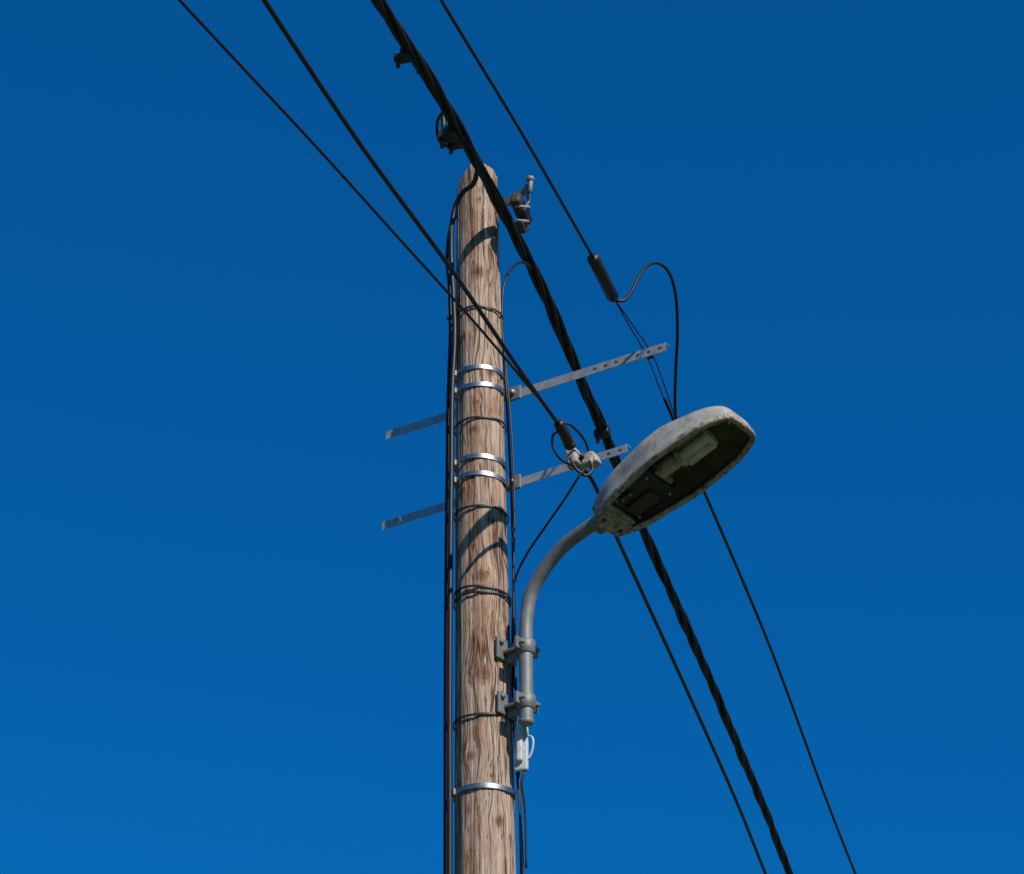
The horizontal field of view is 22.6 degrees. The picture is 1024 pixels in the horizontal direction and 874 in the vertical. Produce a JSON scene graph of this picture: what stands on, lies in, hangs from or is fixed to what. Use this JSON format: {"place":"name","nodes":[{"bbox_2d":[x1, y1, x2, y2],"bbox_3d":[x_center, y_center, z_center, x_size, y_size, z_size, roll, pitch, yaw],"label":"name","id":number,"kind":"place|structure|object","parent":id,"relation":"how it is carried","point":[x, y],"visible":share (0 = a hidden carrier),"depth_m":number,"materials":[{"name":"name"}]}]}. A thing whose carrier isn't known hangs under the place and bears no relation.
{"place":"outdoors","nodes":[
{"label":"outdoors","id":0,"kind":"place"},
{"bbox_2d":[0,0,1023,873],"label":"sky","id":1,"kind":"structure","parent":0,"point":[218,655],"materials":[{"name":"blue"}]},
{"label":"ground","id":2,"kind":"structure","parent":0,"visible":0},
{"bbox_2d":[382,111,668,873],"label":"utility pole","id":3,"kind":"object","parent":2,"relation":"on","point":[481,794],"visible":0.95,"depth_m":9.61,"materials":[{"name":"brown wood"}]},
{"bbox_2d":[178,0,560,423],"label":"overhead wire","id":4,"kind":"object","parent":3,"relation":"attached to","point":[259,85],"visible":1,"depth_m":8.16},
{"bbox_2d":[261,0,601,686],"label":"overhead wire","id":5,"kind":"object","parent":3,"relation":"attached to","point":[577,460],"visible":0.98,"depth_m":9.05,"materials":[{"name":"black plastic"}]},
{"bbox_2d":[370,0,793,873],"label":"overhead cable bundle","id":6,"kind":"object","parent":3,"relation":"attached to","point":[452,136],"visible":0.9,"depth_m":10.88,"materials":[{"name":"black plastic"}]},
{"bbox_2d":[496,406,755,726],"bbox_3d":[0.399,0.477,9.152,1.085,0.952,0.313,-22,-37,32],"label":"street lamp","id":7,"kind":"object","parent":3,"relation":"attached to","point":[661,472],"visible":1,"depth_m":9.23,"materials":[{"name":"metal"}]},
{"bbox_2d":[439,0,856,873],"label":"overhead wire","id":8,"kind":"object","parent":3,"relation":"attached to","point":[603,276],"visible":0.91,"depth_m":9.70,"materials":[{"name":"black plastic"}]},
{"bbox_2d":[580,469,766,873],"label":"overhead wire","id":9,"kind":"object","parent":3,"relation":"attached to","point":[635,578],"visible":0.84,"depth_m":11.10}
]}

